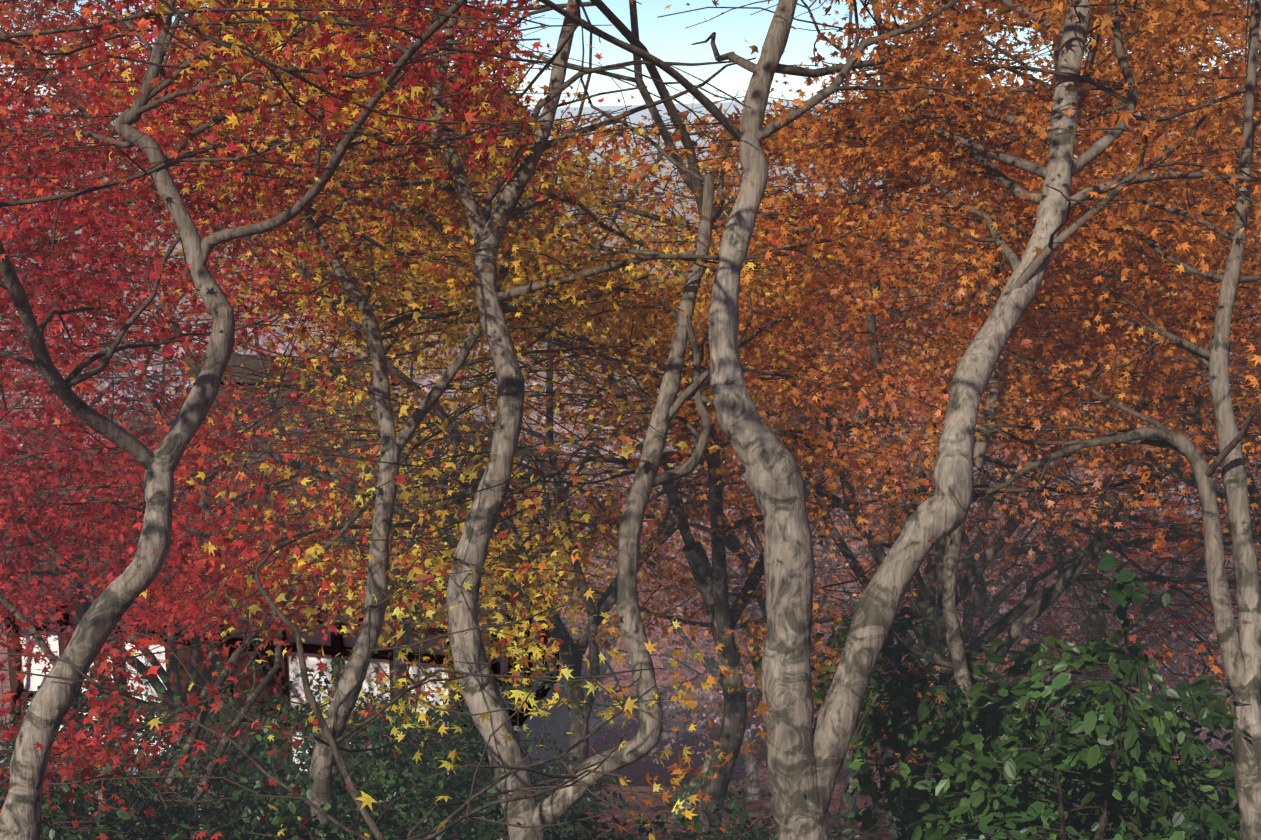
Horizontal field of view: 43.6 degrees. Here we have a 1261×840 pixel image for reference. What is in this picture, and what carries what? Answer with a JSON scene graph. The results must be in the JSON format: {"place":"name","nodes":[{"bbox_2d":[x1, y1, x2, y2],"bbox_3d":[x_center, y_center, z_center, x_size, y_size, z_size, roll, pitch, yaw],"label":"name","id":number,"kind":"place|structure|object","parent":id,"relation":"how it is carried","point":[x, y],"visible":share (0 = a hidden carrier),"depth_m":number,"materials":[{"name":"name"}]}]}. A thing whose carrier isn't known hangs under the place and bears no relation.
{"place":"outdoors","nodes":[
{"label":"outdoors","id":0,"kind":"place"},
{"bbox_2d":[0,93,1260,839],"bbox_3d":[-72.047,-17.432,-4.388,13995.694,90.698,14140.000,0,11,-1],"label":"terrain","id":1,"kind":"structure","parent":0,"point":[636,773],"depth_m":43.58,"materials":[{"name":"grey"}]},
{"bbox_2d":[0,303,56,490],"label":"maple tree","id":2,"kind":"object","parent":1,"relation":"on","point":[19,380],"visible":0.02,"depth_m":67.96,"materials":[{"name":"red plant"}]},
{"bbox_2d":[0,291,162,498],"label":"tree","id":3,"kind":"object","parent":1,"relation":"on","point":[118,421],"depth_m":41.55,"materials":[{"name":"plant"}]},
{"bbox_2d":[0,259,165,491],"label":"maple tree","id":4,"kind":"object","parent":1,"relation":"on","point":[20,370],"depth_m":50.39,"materials":[{"name":"red plant"}]},
{"bbox_2d":[5,302,198,464],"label":"maple tree","id":5,"kind":"object","parent":1,"relation":"on","point":[105,384],"visible":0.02,"depth_m":65.05,"materials":[{"name":"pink plant"}]},
{"bbox_2d":[0,734,211,839],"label":"shrub","id":6,"kind":"object","parent":1,"relation":"on","point":[119,815],"visible":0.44,"depth_m":7.87,"materials":[{"name":"green plant"}]},
{"bbox_2d":[0,661,271,839],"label":"shrub","id":7,"kind":"object","parent":1,"relation":"on","point":[151,711],"visible":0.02,"depth_m":15.65,"materials":[{"name":"green plant"}]},
{"bbox_2d":[0,659,283,839],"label":"shrub","id":8,"kind":"object","parent":1,"relation":"on","point":[138,797],"visible":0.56,"depth_m":10.23,"materials":[{"name":"green plant"}]},
{"bbox_2d":[0,0,299,411],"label":"maple tree","id":9,"kind":"object","parent":1,"relation":"on","point":[46,21],"visible":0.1,"depth_m":15.22,"materials":[{"name":"red plant"}]},
{"bbox_2d":[43,290,260,410],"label":"maple tree","id":10,"kind":"object","parent":1,"relation":"on","point":[170,388],"visible":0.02,"depth_m":78.98,"materials":[{"name":"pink plant"}]},
{"bbox_2d":[0,245,375,668],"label":"maple tree","id":11,"kind":"object","parent":1,"relation":"on","point":[67,630],"visible":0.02,"depth_m":22.80,"materials":[{"name":"red plant"}]},
{"bbox_2d":[8,244,433,414],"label":"maple tree","id":12,"kind":"object","parent":1,"relation":"on","point":[207,339],"depth_m":58.97,"materials":[{"name":"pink plant"}]},
{"bbox_2d":[110,654,375,839],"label":"shrub","id":13,"kind":"object","parent":1,"relation":"on","point":[274,756],"visible":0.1,"depth_m":17.25,"materials":[{"name":"green plant"}]},
{"bbox_2d":[40,655,471,839],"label":"shrub","id":14,"kind":"object","parent":1,"relation":"on","point":[260,827],"visible":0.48,"depth_m":11.43,"materials":[{"name":"green plant"}]},
{"bbox_2d":[0,237,525,813],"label":"maple tree","id":15,"kind":"object","parent":1,"relation":"on","point":[172,403],"visible":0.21,"depth_m":16.25,"materials":[{"name":"red plant"}]},
{"bbox_2d":[0,0,576,384],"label":"maple tree","id":16,"kind":"object","parent":1,"relation":"on","point":[12,4],"visible":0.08,"depth_m":11.79,"materials":[{"name":"red plant"}]},
{"bbox_2d":[126,273,454,404],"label":"maple tree","id":17,"kind":"object","parent":1,"relation":"on","point":[417,376],"visible":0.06,"depth_m":48.74,"materials":[{"name":"pink plant"}]},
{"bbox_2d":[0,27,584,837],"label":"maple tree","id":18,"kind":"object","parent":1,"relation":"on","point":[32,545],"visible":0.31,"depth_m":13.90,"materials":[{"name":"red plant"}]},
{"bbox_2d":[164,793,439,839],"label":"shrub","id":19,"kind":"object","parent":1,"relation":"on","point":[256,821],"visible":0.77,"depth_m":8.00,"materials":[{"name":"green plant"}]},
{"bbox_2d":[248,315,361,356],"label":"maple tree","id":20,"kind":"object","parent":1,"relation":"on","point":[296,343],"visible":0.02,"depth_m":79.07,"materials":[{"name":"pink plant"}]},
{"bbox_2d":[0,319,620,839],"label":"red maple tree","id":21,"kind":"object","parent":1,"relation":"on","point":[266,613],"visible":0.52,"depth_m":10.30,"materials":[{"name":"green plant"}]},
{"bbox_2d":[0,353,629,816],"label":"temple hall","id":22,"kind":"structure","parent":1,"relation":"on","point":[338,645],"depth_m":25.09,"materials":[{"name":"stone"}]},
{"bbox_2d":[208,757,443,839],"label":"shrub","id":23,"kind":"object","parent":1,"relation":"on","point":[294,808],"visible":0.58,"depth_m":9.09,"materials":[{"name":"green plant"}]},
{"bbox_2d":[186,677,536,839],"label":"shrub","id":24,"kind":"object","parent":1,"relation":"on","point":[438,748],"visible":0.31,"depth_m":11.50,"materials":[{"name":"green plant"}]},
{"bbox_2d":[53,209,670,541],"bbox_3d":[-5.939,1.465,34.633,17.317,12.229,12.126,3,11,15],"label":"maple tree","id":25,"kind":"object","parent":1,"relation":"on","point":[570,428],"depth_m":33.90,"materials":[{"name":"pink plant"}]},
{"bbox_2d":[271,678,463,826],"bbox_3d":[-3.123,4.052,17.948,2.557,2.024,3.690,0,11,-1],"label":"shrub","id":26,"kind":"object","parent":1,"relation":"on","point":[348,737],"visible":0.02,"depth_m":18.50,"materials":[{"name":"green plant"}]},
{"bbox_2d":[61,192,693,475],"bbox_3d":[-3.927,1.145,31.737,14.115,12.496,9.371,-4,12,-20],"label":"maple tree","id":27,"kind":"object","parent":1,"relation":"on","point":[284,347],"depth_m":29.92,"materials":[{"name":"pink plant"}]},
{"bbox_2d":[0,468,773,839],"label":"yellow maple sapling","id":28,"kind":"object","parent":1,"relation":"on","point":[330,740],"visible":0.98,"depth_m":6.52,"materials":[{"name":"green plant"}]},
{"bbox_2d":[308,690,490,839],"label":"shrub","id":29,"kind":"object","parent":1,"relation":"on","point":[392,715],"visible":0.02,"depth_m":18.83,"materials":[{"name":"green plant"}]},
{"bbox_2d":[205,232,679,498],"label":"maple tree","id":30,"kind":"object","parent":1,"relation":"on","point":[495,413],"visible":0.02,"depth_m":43.32,"materials":[{"name":"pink plant"}]},
{"bbox_2d":[351,293,540,394],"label":"maple tree","id":31,"kind":"object","parent":1,"relation":"on","point":[428,382],"visible":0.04,"depth_m":87.67,"materials":[{"name":"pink plant"}]},
{"bbox_2d":[273,732,633,839],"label":"shrub","id":32,"kind":"object","parent":1,"relation":"on","point":[442,791],"visible":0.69,"depth_m":8.34,"materials":[{"name":"green plant"}]},
{"bbox_2d":[95,44,821,839],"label":"maple tree","id":33,"kind":"object","parent":1,"relation":"on","point":[323,756],"visible":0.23,"depth_m":8.91,"materials":[{"name":"yellow plant"}]},
{"bbox_2d":[397,321,529,427],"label":"maple tree","id":34,"kind":"object","parent":1,"relation":"on","point":[479,411],"visible":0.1,"depth_m":71.98,"materials":[{"name":"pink plant"}]},
{"bbox_2d":[126,151,808,830],"bbox_3d":[-1.895,0.996,17.362,7.740,8.231,8.403,0,11,-1],"label":"maple tree","id":35,"kind":"object","parent":1,"relation":"on","point":[390,621],"visible":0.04,"depth_m":16.78,"materials":[{"name":"yellow plant"}]},
{"bbox_2d":[0,0,998,839],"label":"maple tree","id":36,"kind":"object","parent":1,"relation":"on","point":[478,692],"visible":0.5,"depth_m":7.87,"materials":[{"name":"orange plant"}]},
{"bbox_2d":[430,283,574,391],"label":"maple tree","id":37,"kind":"object","parent":1,"relation":"on","point":[432,337],"visible":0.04,"depth_m":86.21,"materials":[{"name":"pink plant"}]},
{"bbox_2d":[396,646,624,839],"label":"shrub","id":38,"kind":"object","parent":1,"relation":"on","point":[584,802],"visible":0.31,"depth_m":12.74,"materials":[{"name":"green plant"}]},
{"bbox_2d":[386,714,638,837],"bbox_3d":[-1.192,4.111,16.690,2.266,1.642,2.560,-7,13,-31],"label":"shrub","id":39,"kind":"object","parent":1,"relation":"on","point":[560,766],"visible":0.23,"depth_m":16.78,"materials":[{"name":"green plant"}]},
{"bbox_2d":[0,0,1135,839],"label":"maple tree","id":40,"kind":"object","parent":1,"relation":"on","point":[44,716],"visible":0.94,"depth_m":6.83,"materials":[{"name":"red plant"}]},
{"bbox_2d":[398,318,740,628],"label":"maple tree","id":41,"kind":"object","parent":1,"relation":"on","point":[452,395],"visible":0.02,"depth_m":47.34,"materials":[{"name":"yellow plant"}]},
{"bbox_2d":[525,342,661,410],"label":"maple tree","id":42,"kind":"object","parent":1,"relation":"on","point":[535,383],"depth_m":87.40,"materials":[{"name":"pink plant"}]},
{"bbox_2d":[467,332,722,740],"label":"maple tree","id":43,"kind":"object","parent":1,"relation":"on","point":[594,724],"visible":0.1,"depth_m":33.25,"materials":[{"name":"brown plant"}]},
{"bbox_2d":[563,823,645,839],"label":"shrub","id":44,"kind":"object","parent":1,"relation":"on","point":[643,837],"visible":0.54,"depth_m":9.19,"materials":[{"name":"green plant"}]},
{"bbox_2d":[0,0,1260,839],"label":"maple tree","id":45,"kind":"object","parent":1,"relation":"on","point":[573,651],"visible":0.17,"depth_m":10.92,"materials":[{"name":"red plant"}]},
{"bbox_2d":[0,0,1260,839],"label":"maple tree","id":46,"kind":"object","parent":1,"relation":"on","point":[711,582],"visible":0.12,"depth_m":9.93,"materials":[{"name":"orange plant"}]},
{"bbox_2d":[3,25,1260,713],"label":"maple tree","id":47,"kind":"object","parent":1,"relation":"on","point":[733,545],"visible":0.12,"depth_m":13.31,"materials":[{"name":"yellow plant"}]},
{"bbox_2d":[543,256,746,539],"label":"maple tree","id":48,"kind":"object","parent":1,"relation":"on","point":[635,396],"depth_m":66.24,"materials":[{"name":"brown plant"}]},
{"bbox_2d":[581,797,776,839],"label":"shrub","id":49,"kind":"object","parent":1,"relation":"on","point":[687,837],"visible":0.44,"depth_m":12.59,"materials":[{"name":"green plant"}]},
{"bbox_2d":[118,0,1260,839],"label":"maple tree","id":50,"kind":"object","parent":1,"relation":"on","point":[970,578],"visible":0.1,"depth_m":11.78,"materials":[{"name":"orange plant"}]},
{"bbox_2d":[383,27,1001,830],"bbox_3d":[0.390,-0.222,8.705,3.535,4.284,3.149,8,13,34],"label":"maple tree","id":51,"kind":"object","parent":1,"relation":"on","point":[553,809],"visible":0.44,"depth_m":7.96,"materials":[{"name":"orange plant"}]},
{"bbox_2d":[524,318,899,682],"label":"maple tree","id":52,"kind":"object","parent":1,"relation":"on","point":[813,675],"depth_m":40.42,"materials":[{"name":"orange plant"}]},
{"bbox_2d":[172,0,1260,839],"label":"maple tree","id":53,"kind":"object","parent":1,"relation":"on","point":[774,478],"visible":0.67,"depth_m":6.87,"materials":[{"name":"grey plant"}]},
{"bbox_2d":[637,773,853,839],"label":"shrub","id":54,"kind":"object","parent":1,"relation":"on","point":[680,798],"visible":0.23,"depth_m":15.93,"materials":[{"name":"green plant"}]},
{"bbox_2d":[260,1,1260,837],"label":"maple tree","id":55,"kind":"object","parent":1,"relation":"on","point":[974,605],"visible":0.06,"depth_m":13.76,"materials":[{"name":"orange plant"}]},
{"bbox_2d":[622,807,923,839],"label":"shrub","id":56,"kind":"object","parent":1,"relation":"on","point":[699,827],"visible":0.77,"depth_m":8.70,"materials":[{"name":"green plant"}]},
{"bbox_2d":[507,275,1055,799],"bbox_3d":[2.500,1.962,25.743,9.601,9.274,8.382,-10,15,-42],"label":"maple tree","id":57,"kind":"object","parent":1,"relation":"on","point":[751,771],"visible":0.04,"depth_m":25.61,"materials":[{"name":"orange plant"}]},
{"bbox_2d":[689,783,907,839],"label":"shrub","id":58,"kind":"object","parent":1,"relation":"on","point":[738,834],"visible":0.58,"depth_m":10.94,"materials":[{"name":"green plant"}]},
{"bbox_2d":[497,173,1144,823],"bbox_3d":[2.224,0.898,19.753,10.680,8.878,7.007,10,15,42],"label":"maple tree","id":59,"kind":"object","parent":1,"relation":"on","point":[841,575],"visible":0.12,"depth_m":19.05,"materials":[{"name":"orange plant"}]},
{"bbox_2d":[742,792,906,839],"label":"shrub","id":60,"kind":"object","parent":1,"relation":"on","point":[855,811],"visible":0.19,"depth_m":11.87,"materials":[{"name":"green plant"}]},
{"bbox_2d":[392,0,1260,803],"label":"maple tree","id":61,"kind":"object","parent":1,"relation":"on","point":[924,600],"visible":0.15,"depth_m":10.20,"materials":[{"name":"orange plant"}]},
{"bbox_2d":[408,0,1260,745],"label":"maple tree","id":62,"kind":"object","parent":1,"relation":"on","point":[1094,620],"visible":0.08,"depth_m":14.30,"materials":[{"name":"orange plant"}]},
{"bbox_2d":[679,304,1020,651],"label":"maple tree","id":63,"kind":"object","parent":1,"relation":"on","point":[735,529],"depth_m":45.84,"materials":[{"name":"orange plant"}]},
{"bbox_2d":[498,0,1260,815],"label":"maple tree","id":64,"kind":"object","parent":1,"relation":"on","point":[940,512],"visible":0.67,"depth_m":7.37,"materials":[{"name":"orange plant"}]},
{"bbox_2d":[520,277,1259,766],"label":"maple tree","id":65,"kind":"object","parent":1,"relation":"on","point":[714,717],"visible":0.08,"depth_m":26.66,"materials":[{"name":"orange plant"}]},
{"bbox_2d":[670,221,1167,610],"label":"maple tree","id":66,"kind":"object","parent":1,"relation":"on","point":[744,499],"depth_m":42.19,"materials":[{"name":"orange plant"}]},
{"bbox_2d":[587,332,1259,824],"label":"maple tree","id":67,"kind":"object","parent":1,"relation":"on","point":[851,778],"visible":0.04,"depth_m":20.16,"materials":[{"name":"orange plant"}]},
{"bbox_2d":[612,0,1260,839],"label":"maple tree","id":68,"kind":"object","parent":1,"relation":"on","point":[1242,662],"visible":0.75,"depth_m":7.78,"materials":[{"name":"orange plant"}]},
{"bbox_2d":[634,0,1260,837],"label":"maple tree","id":69,"kind":"object","parent":1,"relation":"on","point":[1252,488],"visible":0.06,"depth_m":12.43,"materials":[{"name":"orange plant"}]},
{"bbox_2d":[726,434,1169,782],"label":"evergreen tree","id":70,"kind":"object","parent":1,"relation":"on","point":[884,757],"visible":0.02,"depth_m":28.95,"materials":[{"name":"green plant"}]},
{"bbox_2d":[679,161,1260,811],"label":"maple tree","id":71,"kind":"object","parent":1,"relation":"on","point":[957,661],"visible":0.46,"depth_m":8.96,"materials":[{"name":"orange plant"}]},
{"bbox_2d":[763,265,1180,743],"bbox_3d":[7.029,1.509,32.870,9.150,12.523,12.733,3,11,15],"label":"maple tree","id":72,"kind":"object","parent":1,"relation":"on","point":[1030,522],"depth_m":32.64,"materials":[{"name":"orange plant"}]},
{"bbox_2d":[693,196,1260,739],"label":"maple tree","id":73,"kind":"object","parent":1,"relation":"on","point":[995,612],"visible":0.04,"depth_m":18.77,"materials":[{"name":"orange plant"}]},
{"bbox_2d":[735,552,1260,839],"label":"shrub","id":74,"kind":"object","parent":1,"relation":"on","point":[1046,777],"visible":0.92,"depth_m":8.16,"materials":[{"name":"green plant"}]},
{"bbox_2d":[747,255,1260,730],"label":"maple tree","id":75,"kind":"object","parent":1,"relation":"on","point":[1134,607],"visible":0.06,"depth_m":19.30,"materials":[{"name":"orange plant"}]},
{"bbox_2d":[812,409,1227,720],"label":"maple tree","id":76,"kind":"object","parent":1,"relation":"on","point":[996,586],"depth_m":24.57,"materials":[{"name":"orange plant"}]},
{"bbox_2d":[864,147,1254,715],"bbox_3d":[8.554,0.570,35.214,10.237,13.804,13.357,8,13,35],"label":"maple tree","id":77,"kind":"object","parent":1,"relation":"on","point":[1078,483],"visible":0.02,"depth_m":35.24,"materials":[{"name":"orange plant"}]},
{"bbox_2d":[870,1,1260,447],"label":"maple tree","id":78,"kind":"object","parent":1,"relation":"on","point":[1191,115],"visible":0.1,"depth_m":11.89,"materials":[{"name":"orange plant"}]},
{"bbox_2d":[935,251,1260,575],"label":"maple tree","id":79,"kind":"object","parent":1,"relation":"on","point":[1023,401],"visible":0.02,"depth_m":22.35,"materials":[{"name":"orange plant"}]},
{"bbox_2d":[976,406,1260,644],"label":"maple tree","id":80,"kind":"object","parent":1,"relation":"on","point":[1190,501],"visible":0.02,"depth_m":46.20,"materials":[{"name":"orange plant"}]},
{"bbox_2d":[1094,302,1260,513],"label":"maple tree","id":81,"kind":"object","parent":1,"relation":"on","point":[1188,466],"depth_m":44.17,"materials":[{"name":"orange plant"}]},
{"bbox_2d":[1108,447,1258,605],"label":"maple tree","id":82,"kind":"object","parent":1,"relation":"on","point":[1182,486],"depth_m":49.95,"materials":[{"name":"orange plant"}]},
{"bbox_2d":[1181,752,1233,806],"bbox_3d":[2.869,2.841,8.314,2.168,1.730,2.016,4,12,20],"label":"shrub","id":83,"kind":"object","parent":1,"relation":"on","point":[1230,753],"visible":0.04,"depth_m":8.67,"materials":[{"name":"green plant"}]},
{"bbox_2d":[0,0,1260,107],"label":"sky","id":84,"kind":"structure","parent":0,"point":[666,38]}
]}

